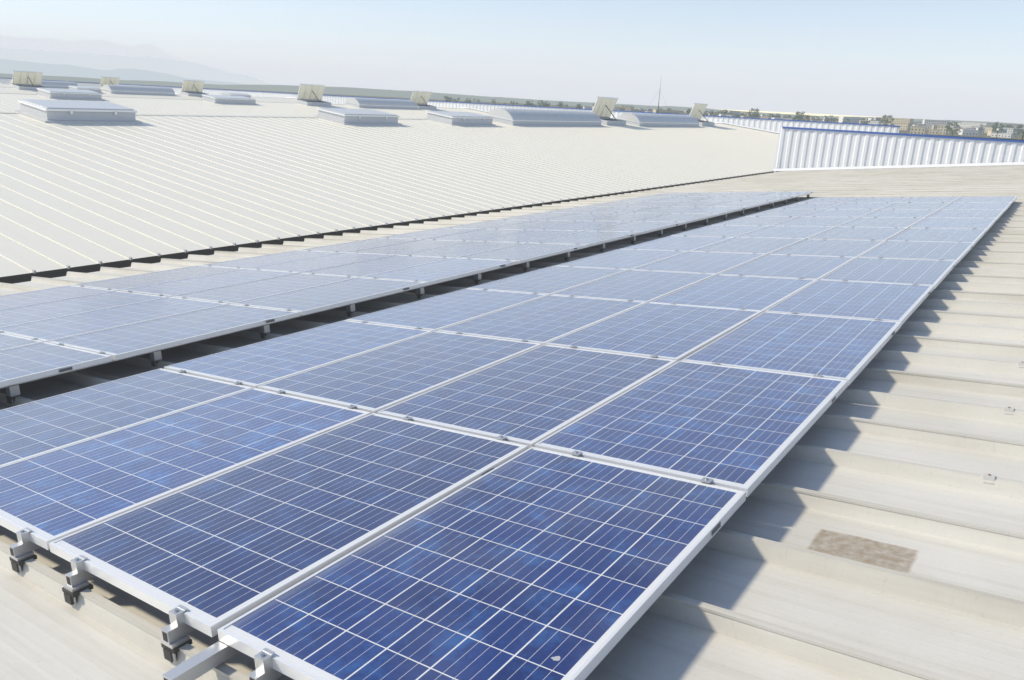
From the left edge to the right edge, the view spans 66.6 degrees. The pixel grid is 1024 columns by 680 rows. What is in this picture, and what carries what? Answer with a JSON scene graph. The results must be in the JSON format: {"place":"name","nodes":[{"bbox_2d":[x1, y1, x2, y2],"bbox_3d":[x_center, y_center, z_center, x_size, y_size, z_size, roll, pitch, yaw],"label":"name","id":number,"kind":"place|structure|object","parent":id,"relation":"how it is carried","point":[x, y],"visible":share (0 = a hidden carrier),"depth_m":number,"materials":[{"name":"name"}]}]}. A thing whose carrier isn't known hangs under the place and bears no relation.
{"place":"outdoors","nodes":[
{"label":"outdoors","id":0,"kind":"place"},
{"bbox_2d":[0,84,100,88],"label":"bay roof slope","id":1,"kind":"structure","parent":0,"point":[6,85],"depth_m":103.04,"materials":[{"name":"beige metal"}]},
{"bbox_2d":[10,80,77,87],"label":"skylight","id":2,"kind":"object","parent":1,"relation":"on","point":[56,84],"visible":0.58,"depth_m":107.41,"materials":[{"name":"white"}]},
{"bbox_2d":[100,76,119,88],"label":"roof vent","id":3,"kind":"object","parent":1,"relation":"on","point":[110,80],"visible":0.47,"depth_m":114.12,"materials":[{"name":"white metal"}]},
{"bbox_2d":[0,59,246,84],"bbox_3d":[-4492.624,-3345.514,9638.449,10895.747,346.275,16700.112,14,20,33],"label":"hills","id":4,"kind":"structure","parent":0,"point":[11,66],"depth_m":11721.81,"materials":[{"name":"grey"}]},
{"bbox_2d":[0,48,272,84],"bbox_3d":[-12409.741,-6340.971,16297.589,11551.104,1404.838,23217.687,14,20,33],"label":"hills","id":5,"kind":"structure","parent":0,"point":[190,70],"depth_m":20004.35,"materials":[{"name":"grey"}]},
{"bbox_2d":[0,87,296,101],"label":"bay roof slope","id":6,"kind":"structure","parent":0,"point":[14,90],"depth_m":86.87,"materials":[{"name":"beige metal"}]},
{"bbox_2d":[12,71,47,89],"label":"roof vent","id":7,"kind":"object","parent":6,"relation":"on","point":[25,80],"visible":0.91,"depth_m":78.09,"materials":[{"name":"white metal"}]},
{"bbox_2d":[69,85,102,92],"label":"skylight","id":8,"kind":"object","parent":6,"relation":"on","point":[94,89],"visible":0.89,"depth_m":82.23,"materials":[{"name":"white"}]},
{"bbox_2d":[101,84,176,95],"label":"skylight","id":9,"kind":"object","parent":6,"relation":"on","point":[140,90],"visible":0.99,"depth_m":86.48,"materials":[{"name":"white"}]},
{"bbox_2d":[180,80,208,95],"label":"roof vent","id":10,"kind":"object","parent":6,"relation":"on","point":[192,88],"visible":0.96,"depth_m":92.69,"materials":[{"name":"white metal"}]},
{"bbox_2d":[221,92,250,97],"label":"skylight","id":11,"kind":"object","parent":6,"relation":"on","point":[236,94],"visible":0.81,"depth_m":96.75,"materials":[{"name":"white"}]},
{"bbox_2d":[0,93,486,117],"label":"bay roof slope","id":12,"kind":"structure","parent":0,"point":[9,102],"depth_m":58.49,"materials":[{"name":"beige metal"}]},
{"bbox_2d":[35,88,104,99],"bbox_3d":[-30.091,-16.764,53.076,1.930,0.425,3.680,21,24,30],"label":"skylight","id":13,"kind":"object","parent":12,"relation":"on","point":[52,93],"visible":1,"depth_m":52.46,"materials":[{"name":"white"}]},
{"bbox_2d":[201,94,257,104],"bbox_3d":[-22.848,-19.454,63.029,1.930,0.425,4.080,21,24,30],"label":"skylight","id":14,"kind":"object","parent":12,"relation":"on","point":[223,99],"visible":1,"depth_m":62.28,"materials":[{"name":"white"}]},
{"bbox_2d":[295,84,330,105],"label":"roof vent","id":15,"kind":"object","parent":12,"relation":"on","point":[310,94],"visible":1,"depth_m":70.02,"materials":[{"name":"white metal"}]},
{"bbox_2d":[345,97,418,109],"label":"skylight","id":16,"kind":"object","parent":12,"relation":"on","point":[380,103],"visible":1,"depth_m":75.85,"materials":[{"name":"white"}]},
{"bbox_2d":[410,91,437,109],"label":"roof vent","id":17,"kind":"object","parent":12,"relation":"on","point":[420,99],"visible":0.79,"depth_m":81.79,"materials":[{"name":"white metal"}]},
{"bbox_2d":[0,86,721,123],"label":"roof ridge caps","id":18,"kind":"object","parent":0,"point":[13,112],"visible":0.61,"depth_m":32.45,"materials":[{"name":"grey"}]},
{"bbox_2d":[0,171,772,283],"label":"valley gutter","id":19,"kind":"object","parent":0,"point":[20,278],"depth_m":14.73,"materials":[{"name":"grey metal"}]},
{"bbox_2d":[0,113,778,276],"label":"metal roof","id":20,"kind":"structure","parent":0,"point":[76,194],"depth_m":21.96,"materials":[{"name":"beige metal"}]},
{"bbox_2d":[14,99,141,122],"bbox_3d":[-13.946,-7.377,25.128,1.930,0.425,3.080,21,24,30],"label":"skylight","id":21,"kind":"object","parent":20,"relation":"on","point":[54,111],"visible":1,"depth_m":24.50,"materials":[{"name":"white plastic"}]},
{"bbox_2d":[314,108,401,124],"bbox_3d":[-6.846,-10.014,34.884,1.930,0.425,3.580,21,24,30],"label":"skylight","id":22,"kind":"object","parent":20,"relation":"on","point":[344,116],"visible":1,"depth_m":34.05,"materials":[{"name":"white plastic"}]},
{"bbox_2d":[32,171,772,273],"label":"roof seam clips","id":23,"kind":"object","parent":20,"relation":"on","point":[185,251],"visible":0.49,"depth_m":17.98,"materials":[{"name":"white metal"}]},
{"bbox_2d":[0,77,900,133],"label":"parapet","id":24,"kind":"structure","parent":20,"relation":"on","point":[768,125],"depth_m":78.43,"materials":[{"name":"white metal"}]},
{"bbox_2d":[424,111,494,125],"bbox_3d":[-2.679,-11.562,40.610,1.930,0.425,3.680,21,24,30],"label":"skylight","id":25,"kind":"object","parent":20,"relation":"on","point":[459,118],"visible":1,"depth_m":39.70,"materials":[{"name":"white plastic"}]},
{"bbox_2d":[485,108,602,125],"bbox_3d":[2.216,-13.614,47.444,2.140,0.782,10.340,21,24,30],"label":"skylight","id":26,"kind":"object","parent":20,"relation":"on","point":[523,117],"visible":1,"depth_m":45.74,"materials":[{"name":"white plastic"}]},
{"bbox_2d":[592,97,627,125],"bbox_3d":[6.697,-15.711,53.428,1.640,1.705,3.040,21,24,30],"label":"roof vent","id":27,"kind":"object","parent":20,"relation":"on","point":[603,108],"visible":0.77,"depth_m":53.55,"materials":[{"name":"white metal"}]},
{"bbox_2d":[616,113,700,126],"bbox_3d":[11.500,-17.062,60.201,2.140,0.782,11.240,21,24,30],"label":"skylight","id":28,"kind":"object","parent":20,"relation":"on","point":[653,120],"visible":0.99,"depth_m":58.28,"materials":[{"name":"white plastic"}]},
{"bbox_2d":[689,103,714,125],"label":"roof vent","id":29,"kind":"object","parent":20,"relation":"on","point":[697,111],"visible":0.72,"depth_m":66.71,"materials":[{"name":"white metal"}]},
{"bbox_2d":[0,165,1023,679],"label":"metal roof","id":30,"kind":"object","parent":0,"point":[872,529],"visible":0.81,"depth_m":2.99,"materials":[{"name":"beige metal"}]},
{"bbox_2d":[0,191,809,403],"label":"mounting","id":31,"kind":"object","parent":30,"relation":"on","point":[12,391],"visible":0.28,"depth_m":7.46,"materials":[{"name":"silver metal"}]},
{"bbox_2d":[0,191,813,386],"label":"solar array","id":32,"kind":"object","parent":31,"relation":"on","point":[86,323],"visible":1,"depth_m":8.62,"materials":[{"name":"blue glass"}]},
{"bbox_2d":[59,192,811,371],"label":"clamps","id":33,"kind":"object","parent":32,"relation":"on","point":[70,368],"visible":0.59,"depth_m":6.52,"materials":[{"name":"grey metal"}]},
{"bbox_2d":[9,196,986,679],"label":"mounting clamps","id":34,"kind":"object","parent":30,"relation":"on","point":[175,632],"visible":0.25,"depth_m":2.35,"materials":[{"name":"silver metal"}]},
{"bbox_2d":[0,196,1016,679],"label":"solar array","id":35,"kind":"object","parent":34,"relation":"on","point":[306,524],"visible":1,"depth_m":3.65,"materials":[{"name":"blue glass"}]},
{"bbox_2d":[482,198,1016,534],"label":"clamps","id":36,"kind":"object","parent":35,"relation":"attached to","point":[717,527],"visible":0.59,"depth_m":3.30,"materials":[{"name":"silver metal"}]},
{"bbox_2d":[773,126,1023,172],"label":"corrugated metal wall","id":37,"kind":"structure","parent":30,"relation":"on","point":[802,149],"depth_m":36.83,"materials":[{"name":"white metal"}]},
{"bbox_2d":[983,330,1023,483],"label":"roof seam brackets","id":38,"kind":"object","parent":30,"relation":"on","point":[989,477],"visible":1,"depth_m":3.26,"materials":[{"name":"silver metal"}]},
{"bbox_2d":[0,0,1023,123],"bbox_3d":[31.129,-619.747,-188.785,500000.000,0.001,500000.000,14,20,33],"label":"sky","id":39,"kind":"structure","parent":0,"point":[961,60],"depth_m":9683.01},
{"bbox_2d":[0,73,1023,124],"bbox_3d":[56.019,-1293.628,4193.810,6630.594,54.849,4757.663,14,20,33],"label":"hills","id":40,"kind":"structure","parent":0,"point":[358,91],"depth_m":5011.65,"materials":[{"name":"grey"}]},
{"bbox_2d":[94,82,1023,139],"bbox_3d":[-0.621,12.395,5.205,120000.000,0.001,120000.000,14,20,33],"label":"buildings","id":41,"kind":"structure","parent":0,"point":[985,135],"depth_m":3040.29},
{"bbox_2d":[748,108,759,117],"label":"tree","id":42,"kind":"object","parent":41,"relation":"on","point":[754,114],"visible":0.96,"depth_m":859.61,"materials":[{"name":"green plant"}]},
{"bbox_2d":[793,111,805,119],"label":"tree","id":43,"kind":"object","parent":41,"relation":"on","point":[795,117],"visible":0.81,"depth_m":873.73,"materials":[{"name":"green plant"}]},
{"bbox_2d":[583,105,1023,137],"bbox_3d":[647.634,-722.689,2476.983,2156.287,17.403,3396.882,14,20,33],"label":"town buildings","id":44,"kind":"structure","parent":41,"relation":"on","point":[937,127],"depth_m":1342.95,"materials":[{"name":"grey"}]},
{"bbox_2d":[799,114,809,120],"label":"tree","id":45,"kind":"object","parent":41,"relation":"on","point":[806,117],"visible":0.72,"depth_m":712.07,"materials":[{"name":"green plant"}]},
{"bbox_2d":[824,115,833,121],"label":"tree","id":46,"kind":"object","parent":41,"relation":"on","point":[827,118],"visible":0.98,"depth_m":1175.32,"materials":[{"name":"green plant"}]},
{"bbox_2d":[880,115,894,124],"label":"tree","id":47,"kind":"object","parent":41,"relation":"on","point":[886,120],"visible":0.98,"depth_m":986.49,"materials":[{"name":"green plant"}]},
{"bbox_2d":[945,121,961,133],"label":"tree","id":48,"kind":"object","parent":41,"relation":"on","point":[950,128],"visible":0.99,"depth_m":592.00,"materials":[{"name":"green plant"}]},
{"bbox_2d":[992,122,1005,137],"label":"tree","id":49,"kind":"object","parent":41,"relation":"on","point":[995,128],"visible":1,"depth_m":710.96,"materials":[{"name":"green plant"}]},
{"bbox_2d":[1014,124,1023,139],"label":"tree","id":50,"kind":"object","parent":41,"relation":"on","point":[1021,131],"visible":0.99,"depth_m":590.40,"materials":[{"name":"green plant"}]}
]}

